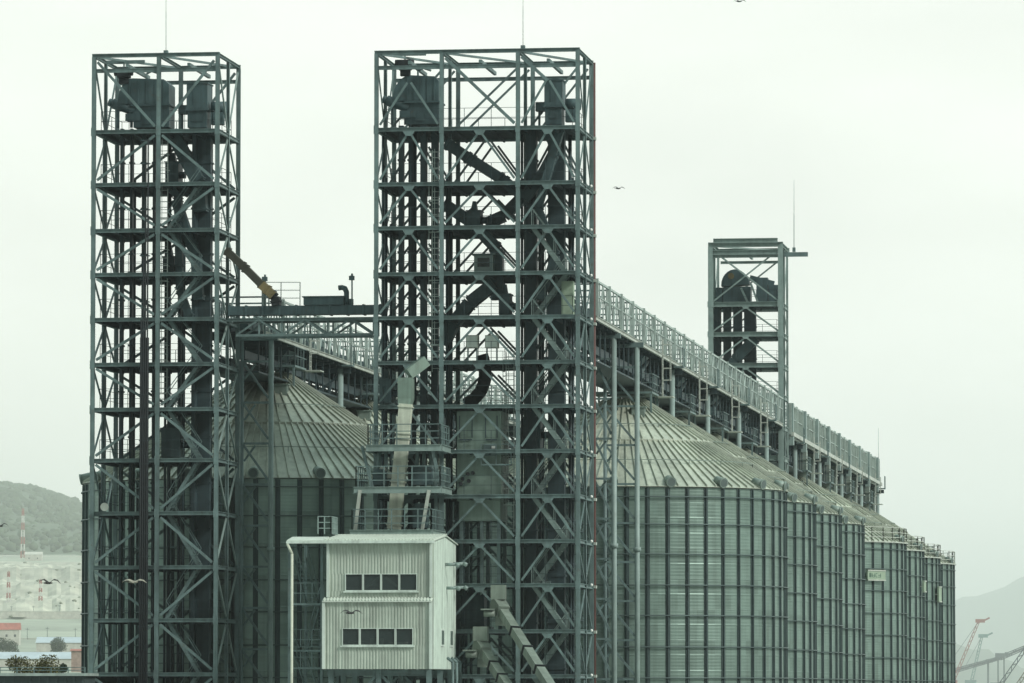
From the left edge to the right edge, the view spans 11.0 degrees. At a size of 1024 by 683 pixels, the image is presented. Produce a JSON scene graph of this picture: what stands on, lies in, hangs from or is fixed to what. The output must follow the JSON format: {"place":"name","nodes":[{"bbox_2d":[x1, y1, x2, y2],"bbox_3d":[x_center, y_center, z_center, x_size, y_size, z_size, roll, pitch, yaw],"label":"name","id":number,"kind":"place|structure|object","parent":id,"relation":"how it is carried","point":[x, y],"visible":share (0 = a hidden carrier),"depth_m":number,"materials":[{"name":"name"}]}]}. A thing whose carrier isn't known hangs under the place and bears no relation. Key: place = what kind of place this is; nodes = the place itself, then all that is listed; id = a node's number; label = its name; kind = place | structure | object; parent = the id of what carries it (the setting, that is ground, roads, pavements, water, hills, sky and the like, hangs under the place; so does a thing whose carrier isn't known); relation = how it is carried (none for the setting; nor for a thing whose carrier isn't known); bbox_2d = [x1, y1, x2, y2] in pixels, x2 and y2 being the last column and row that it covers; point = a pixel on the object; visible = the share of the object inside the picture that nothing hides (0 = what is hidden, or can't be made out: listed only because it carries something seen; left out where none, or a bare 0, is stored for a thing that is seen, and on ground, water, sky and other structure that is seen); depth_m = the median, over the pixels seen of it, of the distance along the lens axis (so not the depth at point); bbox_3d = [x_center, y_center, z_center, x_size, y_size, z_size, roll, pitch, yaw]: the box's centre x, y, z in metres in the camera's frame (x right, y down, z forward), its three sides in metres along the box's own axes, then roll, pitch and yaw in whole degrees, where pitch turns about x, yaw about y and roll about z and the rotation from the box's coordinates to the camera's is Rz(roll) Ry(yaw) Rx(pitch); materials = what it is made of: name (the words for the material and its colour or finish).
{"place":"outdoors","nodes":[
{"label":"outdoors","id":0,"kind":"place"},
{"bbox_2d":[4,654,59,672],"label":"shrub","id":1,"kind":"object","parent":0,"point":[21,663],"visible":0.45,"depth_m":428.57,"materials":[{"name":"green plant"}]},
{"bbox_2d":[0,619,80,672],"bbox_3d":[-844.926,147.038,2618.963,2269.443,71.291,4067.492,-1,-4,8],"label":"hillside","id":2,"kind":"structure","parent":0,"point":[56,628],"depth_m":4250.42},
{"bbox_2d":[0,638,18,651],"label":"broadleaf tree","id":3,"kind":"object","parent":2,"relation":"on","point":[8,646],"visible":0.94,"depth_m":2905.76,"materials":[{"name":"green plant"}]},
{"bbox_2d":[0,623,20,644],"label":"port house","id":4,"kind":"structure","parent":2,"relation":"on","point":[10,631],"depth_m":3504.94,"materials":[{"name":"paint"}]},
{"bbox_2d":[0,652,70,666],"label":"warehouse","id":5,"kind":"structure","parent":2,"relation":"on","point":[63,657],"depth_m":2338.66,"materials":[{"name":"paint"}]},
{"bbox_2d":[0,611,81,618],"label":"retaining wall","id":6,"kind":"structure","parent":2,"relation":"on","point":[43,614],"depth_m":4504.88,"materials":[{"name":"paint"}]},
{"bbox_2d":[35,637,80,651],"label":"warehouse","id":7,"kind":"structure","parent":2,"relation":"on","point":[43,644],"depth_m":3244.84,"materials":[{"name":"paint"}]},
{"bbox_2d":[50,637,66,651],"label":"broadleaf tree","id":8,"kind":"object","parent":2,"relation":"on","point":[56,645],"visible":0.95,"depth_m":2982.98,"materials":[{"name":"green plant"}]},
{"bbox_2d":[70,649,80,671],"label":"port house","id":9,"kind":"structure","parent":2,"relation":"on","point":[75,657],"depth_m":1972.48,"materials":[{"name":"paint"}]},
{"bbox_2d":[0,561,81,610],"bbox_3d":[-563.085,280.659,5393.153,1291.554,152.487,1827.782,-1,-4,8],"label":"quarry slope","id":10,"kind":"structure","parent":0,"point":[54,593],"depth_m":5216.51,"materials":[{"name":"stone"}]},
{"bbox_2d":[0,484,81,555],"bbox_3d":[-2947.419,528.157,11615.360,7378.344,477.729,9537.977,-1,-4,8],"label":"hill","id":11,"kind":"structure","parent":0,"point":[47,526],"depth_m":8145.30,"materials":[{"name":"green plant"}]},
{"bbox_2d":[0,481,81,554],"bbox_3d":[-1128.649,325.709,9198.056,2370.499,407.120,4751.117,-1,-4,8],"label":"forest","id":12,"kind":"object","parent":11,"relation":"on","point":[17,501],"visible":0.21,"depth_m":8737.56,"materials":[{"name":"green plant"}]},
{"bbox_2d":[0,555,81,562],"bbox_3d":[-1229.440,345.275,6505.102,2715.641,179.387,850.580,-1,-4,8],"label":"road","id":13,"kind":"structure","parent":0,"point":[16,558],"depth_m":6358.52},
{"bbox_2d":[0,667,127,682],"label":"flat shed","id":14,"kind":"structure","parent":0,"point":[51,677],"depth_m":294.39,"materials":[{"name":"paint"}]},
{"bbox_2d":[459,587,493,628],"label":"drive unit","id":15,"kind":"object","parent":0,"point":[472,614],"visible":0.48,"depth_m":296.78,"materials":[{"name":"paint"}]},
{"bbox_2d":[0,0,1023,599],"label":"sky","id":16,"kind":"structure","parent":0,"point":[881,142],"materials":[{"name":"white"}]},
{"bbox_2d":[955,577,1023,667],"bbox_3d":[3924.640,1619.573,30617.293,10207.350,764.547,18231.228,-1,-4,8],"label":"mountain","id":17,"kind":"structure","parent":0,"point":[1002,609],"depth_m":27179.76,"materials":[{"name":"grey plant"}]},
{"bbox_2d":[955,644,1023,682],"bbox_3d":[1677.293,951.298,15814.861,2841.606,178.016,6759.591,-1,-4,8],"label":"hill","id":18,"kind":"structure","parent":0,"point":[1015,675],"depth_m":13829.26,"materials":[{"name":"grey plant"}]},
{"label":"ground","id":19,"kind":"structure","parent":0,"visible":0},
{"bbox_2d":[108,72,175,682],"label":"bucket elevator","id":20,"kind":"object","parent":19,"relation":"on","point":[141,92],"visible":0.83,"depth_m":300.42,"materials":[{"name":"paint"}]},
{"bbox_2d":[100,139,185,682],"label":"conduit bundle","id":21,"kind":"object","parent":19,"relation":"on","point":[166,581],"visible":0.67,"depth_m":301.19,"materials":[{"name":"paint"}]},
{"bbox_2d":[138,139,150,682],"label":"cable riser","id":22,"kind":"object","parent":19,"relation":"on","point":[143,533],"visible":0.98,"depth_m":296.82,"materials":[{"name":"brown metal"}]},
{"bbox_2d":[88,52,240,682],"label":"steel tower","id":23,"kind":"structure","parent":19,"relation":"on","point":[219,189],"depth_m":298.69,"materials":[{"name":"metal"}]},
{"bbox_2d":[107,60,144,83],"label":"chain hoist","id":24,"kind":"object","parent":23,"relation":"hanging from","point":[124,78],"visible":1,"depth_m":301.09,"materials":[{"name":"black metal"}]},
{"bbox_2d":[160,142,169,416],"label":"access ladder","id":25,"kind":"object","parent":23,"relation":"attached to","point":[161,303],"visible":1,"depth_m":298.98,"materials":[{"name":"metal"}]},
{"bbox_2d":[162,247,174,271],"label":"drive unit","id":26,"kind":"object","parent":23,"relation":"on","point":[171,259],"visible":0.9,"depth_m":300.81,"materials":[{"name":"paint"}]},
{"bbox_2d":[160,418,189,457],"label":"drive unit","id":27,"kind":"object","parent":23,"relation":"on","point":[171,448],"visible":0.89,"depth_m":299.74,"materials":[{"name":"paint"}]},
{"bbox_2d":[164,153,185,181],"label":"drive unit","id":28,"kind":"object","parent":23,"relation":"on","point":[176,168],"visible":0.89,"depth_m":300.94,"materials":[{"name":"paint"}]},
{"bbox_2d":[166,186,193,316],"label":"grain chute","id":29,"kind":"object","parent":23,"relation":"attached to","point":[179,265],"visible":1,"depth_m":299.79,"materials":[{"name":"paint"}]},
{"bbox_2d":[165,165,202,682],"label":"zigzag stair","id":30,"kind":"object","parent":23,"relation":"on","point":[188,440],"visible":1,"depth_m":297.91,"materials":[{"name":"metal"}]},
{"bbox_2d":[165,128,209,212],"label":"grain chute","id":31,"kind":"object","parent":23,"relation":"attached to","point":[201,204],"visible":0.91,"depth_m":300.41,"materials":[{"name":"paint"}]},
{"bbox_2d":[170,200,205,300],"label":"grain chute","id":32,"kind":"object","parent":23,"relation":"attached to","point":[198,295],"visible":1,"depth_m":299.98,"materials":[{"name":"paint"}]},
{"bbox_2d":[178,82,227,682],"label":"bucket elevator","id":33,"kind":"object","parent":19,"relation":"on","point":[199,97],"visible":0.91,"depth_m":300.28,"materials":[{"name":"paint"}]},
{"bbox_2d":[239,337,278,682],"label":"support trestle","id":34,"kind":"object","parent":19,"relation":"on","point":[270,444],"visible":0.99,"depth_m":303.01,"materials":[{"name":"paint"}]},
{"bbox_2d":[79,346,455,682],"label":"grain silo","id":35,"kind":"object","parent":19,"relation":"on","point":[320,439],"visible":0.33,"depth_m":305.33,"materials":[{"name":"metal"}]},
{"bbox_2d":[288,543,338,682],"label":"access stair","id":36,"kind":"object","parent":19,"relation":"on","point":[305,604],"visible":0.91,"depth_m":287.86,"materials":[{"name":"metal"}]},
{"bbox_2d":[212,293,523,458],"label":"conveyor gallery","id":37,"kind":"object","parent":19,"relation":"on","point":[329,369],"visible":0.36,"depth_m":329.98,"materials":[{"name":"paint"}]},
{"bbox_2d":[286,534,468,682],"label":"control cabin","id":38,"kind":"object","parent":19,"relation":"on","point":[398,591],"visible":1,"depth_m":286.16,"materials":[{"name":"white"}]},
{"bbox_2d":[317,516,337,534],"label":"roof guardrail","id":39,"kind":"object","parent":38,"relation":"on","point":[333,522],"visible":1,"depth_m":288.17,"materials":[{"name":"metal"}]},
{"bbox_2d":[342,628,359,644],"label":"window","id":40,"kind":"structure","parent":38,"relation":"in","point":[350,636],"depth_m":285.99,"materials":[{"name":"black glass"}]},
{"bbox_2d":[345,574,362,590],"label":"window","id":41,"kind":"structure","parent":38,"relation":"in","point":[353,582],"depth_m":286.48,"materials":[{"name":"black glass"}]},
{"bbox_2d":[360,628,377,644],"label":"window","id":42,"kind":"structure","parent":38,"relation":"in","point":[368,636],"depth_m":285.85,"materials":[{"name":"black glass"}]},
{"bbox_2d":[363,574,380,590],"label":"window","id":43,"kind":"structure","parent":38,"relation":"in","point":[371,582],"depth_m":286.34,"materials":[{"name":"black glass"}]},
{"bbox_2d":[378,628,395,644],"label":"window","id":44,"kind":"structure","parent":38,"relation":"in","point":[386,636],"depth_m":285.78,"materials":[{"name":"black glass"}]},
{"bbox_2d":[381,574,398,590],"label":"window","id":45,"kind":"structure","parent":38,"relation":"in","point":[389,582],"depth_m":286.20,"materials":[{"name":"black glass"}]},
{"bbox_2d":[349,423,451,533],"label":"chute frame","id":46,"kind":"object","parent":38,"relation":"on","point":[442,476],"visible":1,"depth_m":291.56,"materials":[{"name":"paint"}]},
{"bbox_2d":[386,403,413,529],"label":"grain chute","id":47,"kind":"object","parent":46,"relation":"attached to","point":[396,500],"visible":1,"depth_m":292.97,"materials":[{"name":"metal"}]},
{"bbox_2d":[398,356,429,404],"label":"feed hopper","id":48,"kind":"object","parent":47,"relation":"on","point":[406,385],"visible":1,"depth_m":293.81,"materials":[{"name":"paint"}]},
{"bbox_2d":[375,451,434,485],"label":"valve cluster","id":49,"kind":"object","parent":46,"relation":"hanging from","point":[379,455],"visible":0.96,"depth_m":293.92,"materials":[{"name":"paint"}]},
{"bbox_2d":[412,503,429,527],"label":"drive unit","id":50,"kind":"object","parent":46,"relation":"on","point":[418,506],"visible":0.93,"depth_m":293.18,"materials":[{"name":"paint"}]},
{"bbox_2d":[413,465,433,484],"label":"drive unit","id":51,"kind":"object","parent":46,"relation":"on","point":[418,474],"visible":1,"depth_m":293.30,"materials":[{"name":"paint"}]},
{"bbox_2d":[395,628,412,644],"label":"window","id":52,"kind":"structure","parent":38,"relation":"in","point":[404,636],"depth_m":285.64,"materials":[{"name":"black glass"}]},
{"bbox_2d":[399,573,416,590],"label":"window","id":53,"kind":"structure","parent":38,"relation":"in","point":[407,582],"depth_m":286.06,"materials":[{"name":"black glass"}]},
{"bbox_2d":[463,627,511,682],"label":"drag conveyor","id":54,"kind":"object","parent":38,"relation":"attached to","point":[482,653],"visible":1,"depth_m":291.86,"materials":[{"name":"grey metal"}]},
{"bbox_2d":[320,376,462,682],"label":"grain silo","id":55,"kind":"object","parent":19,"relation":"on","point":[365,415],"visible":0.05,"depth_m":342.31,"materials":[{"name":"paint"}]},
{"bbox_2d":[382,69,444,682],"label":"bucket elevator","id":56,"kind":"object","parent":19,"relation":"on","point":[427,87],"visible":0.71,"depth_m":298.34,"materials":[{"name":"paint"}]},
{"bbox_2d":[381,133,452,682],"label":"conduit bundle","id":57,"kind":"object","parent":19,"relation":"on","point":[384,293],"visible":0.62,"depth_m":298.32,"materials":[{"name":"paint"}]},
{"bbox_2d":[373,47,593,682],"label":"steel tower","id":58,"kind":"structure","parent":19,"relation":"on","point":[471,134],"depth_m":296.22,"materials":[{"name":"metal"}]},
{"bbox_2d":[227,282,380,338],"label":"pipe bridge","id":59,"kind":"structure","parent":58,"relation":"attached to","point":[327,305],"depth_m":299.23,"materials":[{"name":"paint"}]},
{"bbox_2d":[223,247,281,305],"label":"grain chute","id":60,"kind":"object","parent":59,"relation":"on","point":[269,291],"visible":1,"depth_m":299.60,"materials":[{"name":"yellow"}]},
{"bbox_2d":[378,369,397,404],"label":"drive unit","id":61,"kind":"object","parent":58,"relation":"on","point":[387,381],"visible":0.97,"depth_m":296.86,"materials":[{"name":"paint"}]},
{"bbox_2d":[395,54,425,76],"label":"chain hoist","id":62,"kind":"object","parent":58,"relation":"hanging from","point":[403,73],"visible":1,"depth_m":298.88,"materials":[{"name":"black metal"}]},
{"bbox_2d":[429,149,438,371],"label":"access ladder","id":63,"kind":"object","parent":58,"relation":"attached to","point":[434,280],"visible":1,"depth_m":296.44,"materials":[{"name":"metal"}]},
{"bbox_2d":[437,279,496,347],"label":"grain chute","id":64,"kind":"object","parent":58,"relation":"attached to","point":[483,289],"visible":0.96,"depth_m":297.93,"materials":[{"name":"paint"}]},
{"bbox_2d":[466,335,478,359],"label":"switch cabinet","id":65,"kind":"object","parent":58,"relation":"on","point":[471,345],"visible":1,"depth_m":296.23,"materials":[{"name":"white"}]},
{"bbox_2d":[444,199,504,300],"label":"grain chute","id":66,"kind":"object","parent":58,"relation":"attached to","point":[498,283],"visible":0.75,"depth_m":298.29,"materials":[{"name":"paint"}]},
{"bbox_2d":[463,354,490,408],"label":"elbow duct","id":67,"kind":"object","parent":58,"relation":"on","point":[479,393],"visible":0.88,"depth_m":297.84,"materials":[{"name":"black metal"}]},
{"bbox_2d":[466,201,487,224],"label":"drive unit","id":68,"kind":"object","parent":58,"relation":"on","point":[474,211],"visible":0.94,"depth_m":297.72,"materials":[{"name":"paint"}]},
{"bbox_2d":[444,138,523,200],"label":"grain chute","id":69,"kind":"object","parent":58,"relation":"attached to","point":[470,159],"visible":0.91,"depth_m":298.78,"materials":[{"name":"paint"}]},
{"bbox_2d":[457,411,511,582],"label":"grain hopper","id":70,"kind":"object","parent":58,"relation":"on","point":[483,478],"visible":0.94,"depth_m":295.40,"materials":[{"name":"paint"}]},
{"bbox_2d":[472,253,496,270],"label":"control hut","id":71,"kind":"object","parent":58,"relation":"on","point":[484,257],"visible":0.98,"depth_m":297.54,"materials":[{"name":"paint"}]},
{"bbox_2d":[485,335,498,359],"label":"switch cabinet","id":72,"kind":"object","parent":58,"relation":"on","point":[490,345],"visible":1,"depth_m":296.09,"materials":[{"name":"white"}]},
{"bbox_2d":[485,197,523,224],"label":"grain chute","id":73,"kind":"object","parent":58,"relation":"attached to","point":[501,218],"visible":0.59,"depth_m":299.10,"materials":[{"name":"paint"}]},
{"bbox_2d":[498,284,515,314],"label":"drive unit","id":74,"kind":"object","parent":58,"relation":"on","point":[504,309],"visible":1,"depth_m":296.86,"materials":[{"name":"paint"}]},
{"bbox_2d":[503,351,515,531],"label":"access ladder","id":75,"kind":"object","parent":58,"relation":"attached to","point":[513,436],"visible":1,"depth_m":296.00,"materials":[{"name":"metal"}]},
{"bbox_2d":[481,585,554,682],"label":"drag conveyor","id":76,"kind":"object","parent":58,"relation":"attached to","point":[500,611],"visible":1,"depth_m":290.77,"materials":[{"name":"grey metal"}]},
{"bbox_2d":[522,417,548,448],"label":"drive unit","id":77,"kind":"object","parent":58,"relation":"on","point":[540,435],"visible":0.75,"depth_m":297.41,"materials":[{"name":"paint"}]},
{"bbox_2d":[524,543,553,582],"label":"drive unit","id":78,"kind":"object","parent":58,"relation":"on","point":[540,565],"visible":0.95,"depth_m":296.66,"materials":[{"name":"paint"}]},
{"bbox_2d":[520,130,561,202],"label":"grain chute","id":79,"kind":"object","parent":58,"relation":"attached to","point":[527,195],"visible":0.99,"depth_m":297.51,"materials":[{"name":"paint"}]},
{"bbox_2d":[534,129,565,300],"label":"grain chute","id":80,"kind":"object","parent":58,"relation":"attached to","point":[550,166],"visible":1,"depth_m":296.94,"materials":[{"name":"paint"}]},
{"bbox_2d":[531,209,569,682],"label":"zigzag stair","id":81,"kind":"object","parent":58,"relation":"on","point":[550,296],"visible":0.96,"depth_m":295.52,"materials":[{"name":"metal"}]},
{"bbox_2d":[561,281,574,314],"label":"switch cabinet","id":82,"kind":"object","parent":58,"relation":"on","point":[567,287],"visible":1,"depth_m":295.97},
{"bbox_2d":[521,135,574,682],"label":"conduit bundle","id":83,"kind":"object","parent":19,"relation":"on","point":[571,516],"visible":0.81,"depth_m":298.66,"materials":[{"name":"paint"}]},
{"bbox_2d":[525,79,580,682],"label":"bucket elevator","id":84,"kind":"object","parent":19,"relation":"on","point":[556,663],"visible":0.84,"depth_m":297.42,"materials":[{"name":"paint"}]},
{"bbox_2d":[593,63,596,682],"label":"riser pipe","id":85,"kind":"object","parent":19,"relation":"on","point":[595,369],"visible":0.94,"depth_m":300.89,"materials":[{"name":"metal"}]},
{"bbox_2d":[588,333,620,682],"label":"support trestle","id":86,"kind":"object","parent":19,"relation":"on","point":[613,474],"visible":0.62,"depth_m":311.04,"materials":[{"name":"paint"}]},
{"bbox_2d":[598,342,643,682],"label":"support trestle","id":87,"kind":"object","parent":19,"relation":"on","point":[636,346],"visible":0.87,"depth_m":319.44,"materials":[{"name":"paint"}]},
{"bbox_2d":[462,373,788,682],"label":"grain silo","id":88,"kind":"object","parent":19,"relation":"on","point":[714,587],"visible":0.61,"depth_m":322.62,"materials":[{"name":"metal"}]},
{"bbox_2d":[544,278,783,460],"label":"conveyor gallery","id":89,"kind":"object","parent":19,"relation":"on","point":[680,380],"visible":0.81,"depth_m":352.05,"materials":[{"name":"paint"}]},
{"bbox_2d":[661,394,817,682],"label":"grain silo","id":90,"kind":"object","parent":19,"relation":"on","point":[802,538],"visible":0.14,"depth_m":349.45,"materials":[{"name":"paint"}]},
{"bbox_2d":[713,269,777,436],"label":"bucket elevator","id":91,"kind":"object","parent":19,"relation":"on","point":[736,292],"visible":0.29,"depth_m":428.62,"materials":[{"name":"paint"}]},
{"bbox_2d":[707,238,807,473],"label":"steel tower","id":92,"kind":"structure","parent":19,"relation":"on","point":[781,252],"depth_m":426.63,"materials":[{"name":"metal"}]},
{"bbox_2d":[724,337,759,372],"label":"grain chute","id":93,"kind":"object","parent":92,"relation":"attached to","point":[746,347],"visible":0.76,"depth_m":427.10,"materials":[{"name":"paint"}]},
{"bbox_2d":[696,412,843,682],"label":"grain silo","id":94,"kind":"object","parent":19,"relation":"on","point":[829,524],"visible":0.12,"depth_m":372.43,"materials":[{"name":"paint"}]},
{"bbox_2d":[732,427,865,682],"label":"grain silo","id":95,"kind":"object","parent":19,"relation":"on","point":[853,579],"visible":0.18,"depth_m":395.48,"materials":[{"name":"paint"}]},
{"bbox_2d":[743,403,885,513],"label":"conveyor gallery","id":96,"kind":"object","parent":19,"relation":"on","point":[822,446],"visible":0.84,"depth_m":475.87,"materials":[{"name":"paint"}]},
{"bbox_2d":[789,457,907,682],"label":"grain silo","id":97,"kind":"object","parent":19,"relation":"on","point":[886,635],"visible":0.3,"depth_m":444.69,"materials":[{"name":"metal"}]},
{"bbox_2d":[865,570,885,580],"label":"wall sign","id":98,"kind":"object","parent":97,"relation":"attached to","point":[875,575],"visible":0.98,"depth_m":442.83,"materials":[{"name":"metal"}]},
{"bbox_2d":[816,469,925,682],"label":"grain silo","id":99,"kind":"object","parent":19,"relation":"on","point":[916,617],"visible":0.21,"depth_m":471.95,"materials":[{"name":"paint"}]},
{"bbox_2d":[838,480,941,682],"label":"grain silo","id":100,"kind":"object","parent":19,"relation":"on","point":[933,621],"visible":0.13,"depth_m":497.82,"materials":[{"name":"paint"}]},
{"bbox_2d":[858,490,955,682],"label":"grain silo","id":101,"kind":"object","parent":19,"relation":"on","point":[948,643],"visible":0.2,"depth_m":523.64,"materials":[{"name":"paint"}]},
{"bbox_2d":[955,617,989,682],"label":"harbour crane","id":102,"kind":"object","parent":19,"relation":"on","point":[977,621],"visible":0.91,"depth_m":5198.53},
{"bbox_2d":[963,632,992,682],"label":"harbour crane","id":103,"kind":"object","parent":19,"relation":"on","point":[980,636],"visible":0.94,"depth_m":6797.88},
{"bbox_2d":[956,646,1023,682],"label":"loading gantry","id":104,"kind":"object","parent":19,"relation":"on","point":[998,657],"visible":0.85,"depth_m":5597.85,"materials":[{"name":"metal"}]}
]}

